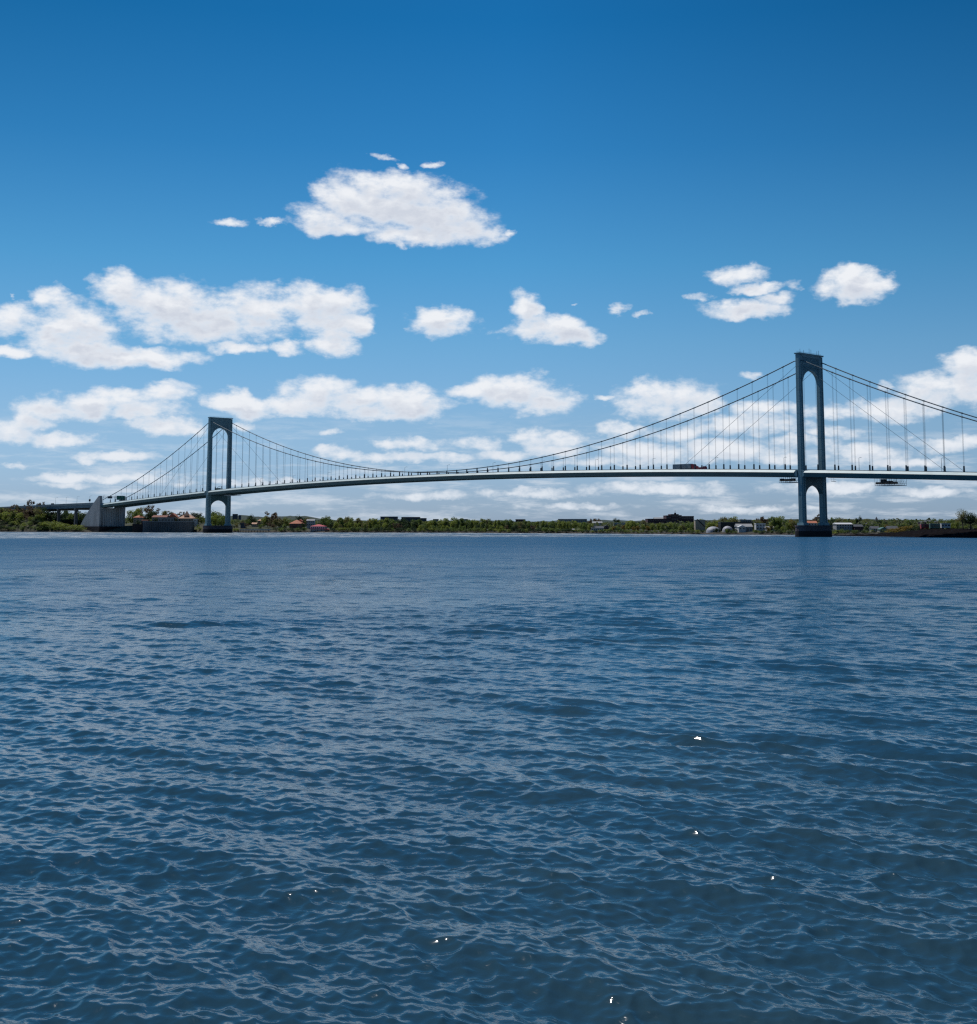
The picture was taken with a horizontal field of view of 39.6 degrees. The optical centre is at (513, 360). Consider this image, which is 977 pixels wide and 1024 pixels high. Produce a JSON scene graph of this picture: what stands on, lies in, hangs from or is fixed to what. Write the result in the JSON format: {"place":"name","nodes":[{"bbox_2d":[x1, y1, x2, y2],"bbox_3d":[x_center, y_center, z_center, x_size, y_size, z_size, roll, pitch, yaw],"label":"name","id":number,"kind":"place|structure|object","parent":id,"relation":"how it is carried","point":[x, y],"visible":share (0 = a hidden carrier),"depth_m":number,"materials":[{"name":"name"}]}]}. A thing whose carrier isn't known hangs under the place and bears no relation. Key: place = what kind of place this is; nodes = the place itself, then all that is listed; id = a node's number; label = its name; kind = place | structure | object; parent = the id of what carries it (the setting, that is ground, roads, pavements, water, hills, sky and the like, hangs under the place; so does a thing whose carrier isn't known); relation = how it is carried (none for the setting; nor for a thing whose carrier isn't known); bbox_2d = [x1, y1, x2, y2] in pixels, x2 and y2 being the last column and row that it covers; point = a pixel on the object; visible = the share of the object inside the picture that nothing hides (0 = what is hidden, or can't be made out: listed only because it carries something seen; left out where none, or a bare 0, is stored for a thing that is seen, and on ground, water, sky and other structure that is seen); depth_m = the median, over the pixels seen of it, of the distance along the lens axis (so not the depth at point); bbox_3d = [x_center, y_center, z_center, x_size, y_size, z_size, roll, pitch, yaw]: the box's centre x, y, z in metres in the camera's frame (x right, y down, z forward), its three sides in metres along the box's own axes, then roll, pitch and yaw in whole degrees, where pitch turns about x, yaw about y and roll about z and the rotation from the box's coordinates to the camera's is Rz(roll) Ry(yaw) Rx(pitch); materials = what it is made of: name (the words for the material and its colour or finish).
{"place":"outdoors","nodes":[
{"label":"outdoors","id":0,"kind":"place"},
{"bbox_2d":[231,515,335,520],"bbox_3d":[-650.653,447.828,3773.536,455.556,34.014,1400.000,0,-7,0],"label":"hills","id":1,"kind":"structure","parent":0,"point":[244,517],"depth_m":3515.88,"materials":[{"name":"green plant"}]},
{"bbox_2d":[0,518,969,534],"bbox_3d":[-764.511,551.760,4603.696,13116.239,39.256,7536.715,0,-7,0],"label":"ground","id":2,"kind":"structure","parent":0,"point":[127,527],"depth_m":1391.00,"materials":[{"name":"green plant"}]},
{"bbox_2d":[1,511,11,521],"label":"tree","id":3,"kind":"object","parent":2,"relation":"on","point":[5,518],"visible":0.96,"depth_m":1613.99,"materials":[{"name":"green plant"}]},
{"bbox_2d":[2,510,17,521],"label":"tree","id":4,"kind":"object","parent":2,"relation":"on","point":[11,518],"visible":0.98,"depth_m":1604.74,"materials":[{"name":"green plant"}]},
{"bbox_2d":[15,512,24,522],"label":"tree","id":5,"kind":"object","parent":2,"relation":"on","point":[18,516],"visible":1,"depth_m":1599.67,"materials":[{"name":"green plant"}]},
{"bbox_2d":[32,507,46,517],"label":"tree","id":6,"kind":"object","parent":2,"relation":"on","point":[36,511],"visible":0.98,"depth_m":1583.90,"materials":[{"name":"green plant"}]},
{"bbox_2d":[35,513,46,521],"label":"tree","id":7,"kind":"object","parent":2,"relation":"on","point":[41,518],"visible":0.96,"depth_m":1579.20,"materials":[{"name":"green plant"}]},
{"bbox_2d":[41,510,53,520],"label":"tree","id":8,"kind":"object","parent":2,"relation":"on","point":[49,515],"visible":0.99,"depth_m":1589.12,"materials":[{"name":"green plant"}]},
{"bbox_2d":[44,520,59,528],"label":"bush","id":9,"kind":"object","parent":2,"relation":"on","point":[53,523],"visible":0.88,"depth_m":1548.96,"materials":[{"name":"green plant"}]},
{"bbox_2d":[1,503,112,524],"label":"approach viaduct","id":10,"kind":"object","parent":2,"relation":"on","point":[74,507],"visible":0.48,"depth_m":1581.10,"materials":[{"name":"metal"}]},
{"bbox_2d":[48,522,67,528],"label":"bush","id":11,"kind":"object","parent":2,"relation":"on","point":[60,523],"visible":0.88,"depth_m":1540.29,"materials":[{"name":"green plant"}]},
{"bbox_2d":[52,511,66,521],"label":"tree","id":12,"kind":"object","parent":2,"relation":"on","point":[61,516],"visible":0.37,"depth_m":1656.58,"materials":[{"name":"green plant"}]},
{"bbox_2d":[55,523,69,528],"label":"bush","id":13,"kind":"object","parent":2,"relation":"on","point":[64,526],"visible":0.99,"depth_m":1530.05,"materials":[{"name":"green plant"}]},
{"bbox_2d":[69,524,84,529],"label":"bush","id":14,"kind":"object","parent":2,"relation":"on","point":[75,525],"visible":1,"depth_m":1516.47,"materials":[{"name":"green plant"}]},
{"bbox_2d":[78,512,86,519],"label":"tree","id":15,"kind":"object","parent":2,"relation":"on","point":[80,516],"visible":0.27,"depth_m":1621.69,"materials":[{"name":"green plant"}]},
{"bbox_2d":[126,510,137,522],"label":"tree","id":16,"kind":"object","parent":2,"relation":"on","point":[135,513],"visible":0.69,"depth_m":1552.32,"materials":[{"name":"green plant"}]},
{"bbox_2d":[132,524,142,531],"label":"sea wall","id":17,"kind":"structure","parent":2,"relation":"on","point":[137,527],"depth_m":1452.99,"materials":[{"name":"concrete"}]},
{"bbox_2d":[133,515,144,523],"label":"house","id":18,"kind":"structure","parent":2,"relation":"on","point":[138,517],"depth_m":1529.90,"materials":[{"name":"ceramic"}]},
{"bbox_2d":[139,505,154,513],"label":"tree","id":19,"kind":"object","parent":2,"relation":"on","point":[149,506],"visible":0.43,"depth_m":1587.92,"materials":[{"name":"green plant"}]},
{"bbox_2d":[147,510,156,518],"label":"tree","id":20,"kind":"object","parent":2,"relation":"on","point":[151,513],"visible":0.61,"depth_m":1541.06,"materials":[{"name":"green plant"}]},
{"bbox_2d":[152,514,169,520],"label":"house","id":21,"kind":"structure","parent":2,"relation":"on","point":[157,516],"depth_m":1525.18,"materials":[{"name":"orange brick"}]},
{"bbox_2d":[158,517,177,520],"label":"house","id":22,"kind":"structure","parent":2,"relation":"on","point":[166,518],"depth_m":1504.60,"materials":[{"name":"grey glass"}]},
{"bbox_2d":[143,521,194,531],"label":"concrete wall","id":23,"kind":"structure","parent":2,"relation":"on","point":[168,526],"depth_m":1451.07,"materials":[{"name":"grey concrete"}]},
{"bbox_2d":[178,511,194,520],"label":"house","id":24,"kind":"structure","parent":2,"relation":"on","point":[186,516],"depth_m":1512.12,"materials":[{"name":"ceramic"}]},
{"bbox_2d":[211,515,220,525],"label":"tree","id":25,"kind":"object","parent":2,"relation":"on","point":[214,519],"visible":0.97,"depth_m":1457.80,"materials":[{"name":"green plant"}]},
{"bbox_2d":[211,511,224,525],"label":"tree","id":26,"kind":"object","parent":2,"relation":"on","point":[220,514],"visible":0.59,"depth_m":1472.03,"materials":[{"name":"green plant"}]},
{"bbox_2d":[216,516,224,525],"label":"tree","id":27,"kind":"object","parent":2,"relation":"on","point":[222,519],"visible":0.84,"depth_m":1450.17,"materials":[{"name":"green plant"}]},
{"bbox_2d":[248,516,256,525],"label":"house","id":28,"kind":"structure","parent":2,"relation":"on","point":[253,521],"depth_m":1473.12,"materials":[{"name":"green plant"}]},
{"bbox_2d":[261,517,267,526],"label":"tree","id":29,"kind":"object","parent":2,"relation":"on","point":[264,522],"visible":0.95,"depth_m":1463.27,"materials":[{"name":"green plant"}]},
{"bbox_2d":[265,511,276,522],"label":"tree","id":30,"kind":"object","parent":2,"relation":"on","point":[271,519],"visible":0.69,"depth_m":1475.94,"materials":[{"name":"green plant"}]},
{"bbox_2d":[271,519,278,526],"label":"tree","id":31,"kind":"object","parent":2,"relation":"on","point":[275,522],"visible":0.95,"depth_m":1442.72,"materials":[{"name":"green plant"}]},
{"bbox_2d":[277,518,283,526],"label":"tree","id":32,"kind":"object","parent":2,"relation":"on","point":[280,523],"visible":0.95,"depth_m":1444.30,"materials":[{"name":"green plant"}]},
{"bbox_2d":[283,517,290,527],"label":"tree","id":33,"kind":"object","parent":2,"relation":"on","point":[286,521],"visible":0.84,"depth_m":1475.03,"materials":[{"name":"green plant"}]},
{"bbox_2d":[289,520,301,527],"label":"house","id":34,"kind":"structure","parent":2,"relation":"on","point":[295,524],"depth_m":1455.89,"materials":[{"name":"orange brick"}]},
{"bbox_2d":[306,519,315,528],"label":"house","id":35,"kind":"structure","parent":2,"relation":"on","point":[310,522],"depth_m":1484.70,"materials":[{"name":"grey glass"}]},
{"bbox_2d":[309,524,326,531],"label":"clubhouse","id":36,"kind":"structure","parent":2,"relation":"on","point":[318,527],"depth_m":1418.72,"materials":[{"name":"red tile"}]},
{"bbox_2d":[321,516,332,526],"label":"tree","id":37,"kind":"object","parent":2,"relation":"on","point":[324,523],"visible":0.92,"depth_m":1454.82,"materials":[{"name":"green plant"}]},
{"bbox_2d":[338,518,343,527],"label":"tree","id":38,"kind":"object","parent":2,"relation":"on","point":[341,521],"visible":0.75,"depth_m":1426.11,"materials":[{"name":"green plant"}]},
{"bbox_2d":[340,516,348,526],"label":"tree","id":39,"kind":"object","parent":2,"relation":"on","point":[346,520],"visible":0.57,"depth_m":1445.44,"materials":[{"name":"green plant"}]},
{"bbox_2d":[353,518,362,527],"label":"tree","id":40,"kind":"object","parent":2,"relation":"on","point":[359,520],"visible":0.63,"depth_m":1437.99,"materials":[{"name":"green plant"}]},
{"bbox_2d":[372,518,382,526],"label":"tree","id":41,"kind":"object","parent":2,"relation":"on","point":[375,521],"visible":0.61,"depth_m":1414.51,"materials":[{"name":"green plant"}]},
{"bbox_2d":[380,517,397,520],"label":"office block","id":42,"kind":"structure","parent":2,"relation":"on","point":[392,518],"depth_m":1738.31,"materials":[{"name":"black brick"}]},
{"bbox_2d":[387,518,398,528],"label":"tree","id":43,"kind":"object","parent":2,"relation":"on","point":[390,523],"visible":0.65,"depth_m":1421.63,"materials":[{"name":"green plant"}]},
{"bbox_2d":[395,519,407,527],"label":"tree","id":44,"kind":"object","parent":2,"relation":"on","point":[402,521],"visible":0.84,"depth_m":1402.88,"materials":[{"name":"green plant"}]},
{"bbox_2d":[401,517,419,521],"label":"office block","id":45,"kind":"structure","parent":2,"relation":"on","point":[410,518],"depth_m":1787.93,"materials":[{"name":"grey brick"}]},
{"bbox_2d":[412,521,422,528],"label":"tree","id":46,"kind":"object","parent":2,"relation":"on","point":[414,523],"visible":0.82,"depth_m":1408.78,"materials":[{"name":"green plant"}]},
{"bbox_2d":[427,520,435,529],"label":"tree","id":47,"kind":"object","parent":2,"relation":"on","point":[429,524],"visible":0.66,"depth_m":1400.38,"materials":[{"name":"green plant"}]},
{"bbox_2d":[442,517,454,528],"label":"tree","id":48,"kind":"object","parent":2,"relation":"on","point":[447,523],"visible":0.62,"depth_m":1410.14,"materials":[{"name":"green plant"}]},
{"bbox_2d":[449,520,456,527],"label":"tree","id":49,"kind":"object","parent":2,"relation":"on","point":[453,523],"visible":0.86,"depth_m":1369.94,"materials":[{"name":"green plant"}]},
{"bbox_2d":[454,518,460,529],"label":"tree","id":50,"kind":"object","parent":2,"relation":"on","point":[458,523],"visible":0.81,"depth_m":1381.61,"materials":[{"name":"green plant"}]},
{"bbox_2d":[459,518,465,528],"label":"tree","id":51,"kind":"object","parent":2,"relation":"on","point":[461,520],"visible":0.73,"depth_m":1390.46,"materials":[{"name":"green plant"}]},
{"bbox_2d":[461,519,470,529],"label":"tree","id":52,"kind":"object","parent":2,"relation":"on","point":[467,521],"visible":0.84,"depth_m":1388.67,"materials":[{"name":"green plant"}]},
{"bbox_2d":[0,512,950,532],"bbox_3d":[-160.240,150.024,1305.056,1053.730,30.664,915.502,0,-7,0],"label":"background trees","id":53,"kind":"object","parent":2,"relation":"on","point":[79,522],"visible":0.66,"depth_m":1318.61,"materials":[{"name":"green plant"}]},
{"bbox_2d":[471,519,480,528],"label":"tree","id":54,"kind":"object","parent":2,"relation":"on","point":[474,522],"visible":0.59,"depth_m":1375.11,"materials":[{"name":"green plant"}]},
{"bbox_2d":[480,518,485,527],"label":"tree","id":55,"kind":"object","parent":2,"relation":"on","point":[482,523],"visible":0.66,"depth_m":1357.97,"materials":[{"name":"green plant"}]},
{"bbox_2d":[23,515,976,529],"bbox_3d":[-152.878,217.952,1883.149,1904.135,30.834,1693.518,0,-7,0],"label":"distant woods","id":56,"kind":"object","parent":2,"relation":"on","point":[891,522],"visible":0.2,"depth_m":1216.46,"materials":[{"name":"green plant"}]},
{"bbox_2d":[502,519,513,528],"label":"tree","id":57,"kind":"object","parent":2,"relation":"on","point":[509,524],"visible":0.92,"depth_m":1311.12,"materials":[{"name":"green plant"}]},
{"bbox_2d":[80,350,976,536],"bbox_3d":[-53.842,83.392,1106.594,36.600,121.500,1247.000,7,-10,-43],"label":"suspension bridge","id":58,"kind":"structure","parent":2,"relation":"on","point":[98,518],"depth_m":949.10,"materials":[{"name":"paint"}]},
{"bbox_2d":[107,496,124,499],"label":"sign gantry","id":59,"kind":"object","parent":58,"relation":"on","point":[117,497],"visible":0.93,"depth_m":1517.98,"materials":[{"name":"metal"}]},
{"bbox_2d":[673,464,698,468],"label":"semi truck","id":60,"kind":"object","parent":58,"relation":"on","point":[684,466],"visible":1,"depth_m":915.33,"materials":[{"name":"grey metal"}]},
{"bbox_2d":[779,476,797,482],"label":"work platform","id":61,"kind":"structure","parent":58,"relation":"hanging from","point":[789,480],"depth_m":848.15,"materials":[{"name":"metal"}]},
{"bbox_2d":[875,478,906,485],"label":"work platform","id":62,"kind":"structure","parent":58,"relation":"hanging from","point":[883,481],"depth_m":798.97,"materials":[{"name":"metal"}]},
{"bbox_2d":[556,520,563,529],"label":"tree","id":63,"kind":"object","parent":2,"relation":"on","point":[559,525],"visible":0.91,"depth_m":1268.26,"materials":[{"name":"green plant"}]},
{"bbox_2d":[558,519,586,522],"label":"office block","id":64,"kind":"structure","parent":2,"relation":"on","point":[577,520],"depth_m":1688.29,"materials":[{"name":"grey glass"}]},
{"bbox_2d":[567,520,577,528],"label":"tree","id":65,"kind":"object","parent":2,"relation":"on","point":[572,526],"visible":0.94,"depth_m":1254.13,"materials":[{"name":"green plant"}]},
{"bbox_2d":[583,522,588,530],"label":"tree","id":66,"kind":"object","parent":2,"relation":"on","point":[585,527],"visible":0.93,"depth_m":1242.53,"materials":[{"name":"green plant"}]},
{"bbox_2d":[591,526,603,530],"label":"house","id":67,"kind":"structure","parent":2,"relation":"on","point":[595,528],"depth_m":1227.26,"materials":[{"name":"stone"}]},
{"bbox_2d":[628,520,635,529],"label":"tree","id":68,"kind":"object","parent":2,"relation":"on","point":[631,523],"visible":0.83,"depth_m":1196.06,"materials":[{"name":"green plant"}]},
{"bbox_2d":[645,513,693,529],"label":"brick building","id":69,"kind":"structure","parent":2,"relation":"on","point":[674,517],"depth_m":1320.76,"materials":[{"name":"brown brick"}]},
{"bbox_2d":[694,519,704,530],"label":"silo building","id":70,"kind":"structure","parent":2,"relation":"on","point":[699,525],"depth_m":1142.77,"materials":[{"name":"black metal"}]},
{"bbox_2d":[706,526,718,532],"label":"storage dome","id":71,"kind":"structure","parent":2,"relation":"on","point":[709,530],"depth_m":1092.93,"materials":[{"name":"stone"}]},
{"bbox_2d":[718,522,752,530],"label":"long shed","id":72,"kind":"structure","parent":2,"relation":"on","point":[721,525],"depth_m":1123.76,"materials":[{"name":"black metal"}]},
{"bbox_2d":[737,525,745,531],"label":"warehouse","id":73,"kind":"structure","parent":2,"relation":"on","point":[741,528],"depth_m":1073.81,"materials":[{"name":"white glass"}]},
{"bbox_2d":[734,524,752,531],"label":"warehouse","id":74,"kind":"structure","parent":2,"relation":"on","point":[748,527],"depth_m":1082.01,"materials":[{"name":"grey metal"}]},
{"bbox_2d":[754,523,765,530],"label":"warehouse","id":75,"kind":"structure","parent":2,"relation":"on","point":[759,526],"depth_m":1094.42,"materials":[{"name":"white glass"}]},
{"bbox_2d":[760,516,768,523],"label":"tree","id":76,"kind":"object","parent":2,"relation":"on","point":[765,520],"visible":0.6,"depth_m":1150.57,"materials":[{"name":"green plant"}]},
{"bbox_2d":[768,516,777,529],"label":"tree","id":77,"kind":"object","parent":2,"relation":"on","point":[774,519],"visible":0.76,"depth_m":1103.28,"materials":[{"name":"green plant"}]},
{"bbox_2d":[769,516,784,528],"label":"tree","id":78,"kind":"object","parent":2,"relation":"on","point":[781,518],"visible":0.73,"depth_m":1104.70,"materials":[{"name":"green plant"}]},
{"bbox_2d":[774,518,786,528],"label":"tree","id":79,"kind":"object","parent":2,"relation":"on","point":[779,524],"visible":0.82,"depth_m":1101.19,"materials":[{"name":"green plant"}]},
{"bbox_2d":[807,521,816,524],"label":"house","id":80,"kind":"structure","parent":2,"relation":"on","point":[812,522],"depth_m":1078.74,"materials":[{"name":"ceramic"}]},
{"bbox_2d":[833,523,851,530],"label":"house","id":81,"kind":"structure","parent":2,"relation":"on","point":[839,526],"depth_m":1042.82,"materials":[{"name":"white glass"}]},
{"bbox_2d":[852,524,863,530],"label":"house","id":82,"kind":"structure","parent":2,"relation":"on","point":[857,526],"depth_m":1039.90,"materials":[{"name":"brick"}]},
{"bbox_2d":[868,526,878,531],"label":"house","id":83,"kind":"structure","parent":2,"relation":"on","point":[873,528],"depth_m":1030.43,"materials":[{"name":"stone"}]},
{"bbox_2d":[885,526,897,531],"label":"house","id":84,"kind":"structure","parent":2,"relation":"on","point":[889,527],"depth_m":1021.70,"materials":[{"name":"stone"}]},
{"bbox_2d":[918,520,938,528],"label":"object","id":85,"kind":"structure","parent":2,"relation":"on","point":[926,523],"depth_m":1092.07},
{"bbox_2d":[0,532,976,1023],"bbox_3d":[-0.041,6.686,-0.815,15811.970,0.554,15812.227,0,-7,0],"label":"water","id":86,"kind":"structure","parent":0,"point":[448,778],"depth_m":36.51,"materials":[{"name":"blue liquid"}]},
{"bbox_2d":[240,529,270,532],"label":"jetty","id":87,"kind":"object","parent":86,"relation":"in","point":[255,529],"visible":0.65,"depth_m":1393.26,"materials":[{"name":"grey concrete"}]},
{"bbox_2d":[0,0,976,521],"label":"sky","id":88,"kind":"structure","parent":0,"point":[396,235],"materials":[{"name":"blue"}]},
{"bbox_2d":[531,519,909,522],"bbox_3d":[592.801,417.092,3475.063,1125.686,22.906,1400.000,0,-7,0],"label":"hills","id":89,"kind":"structure","parent":0,"point":[611,521],"depth_m":3223.03,"materials":[{"name":"green plant"}]},
{"bbox_2d":[832,528,976,537],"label":"terrain","id":90,"kind":"structure","parent":0,"point":[956,533],"depth_m":819.95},
{"bbox_2d":[920,524,928,528],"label":"box trailer","id":91,"kind":"object","parent":90,"relation":"on","point":[924,526],"visible":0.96,"depth_m":850.36,"materials":[{"name":"metal"}]},
{"bbox_2d":[929,524,939,528],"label":"box trailer","id":92,"kind":"object","parent":90,"relation":"on","point":[932,526],"visible":0.85,"depth_m":844.47,"materials":[{"name":"metal"}]},
{"bbox_2d":[940,523,950,528],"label":"box trailer","id":93,"kind":"object","parent":90,"relation":"on","point":[945,525],"visible":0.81,"depth_m":838.04,"materials":[{"name":"metal"}]},
{"bbox_2d":[952,508,970,529],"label":"tree","id":94,"kind":"object","parent":90,"relation":"on","point":[960,518],"visible":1,"depth_m":815.93,"materials":[{"name":"green plant"}]},
{"bbox_2d":[960,511,976,529],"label":"tree","id":95,"kind":"object","parent":90,"relation":"on","point":[970,519],"visible":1,"depth_m":811.66,"materials":[{"name":"green plant"}]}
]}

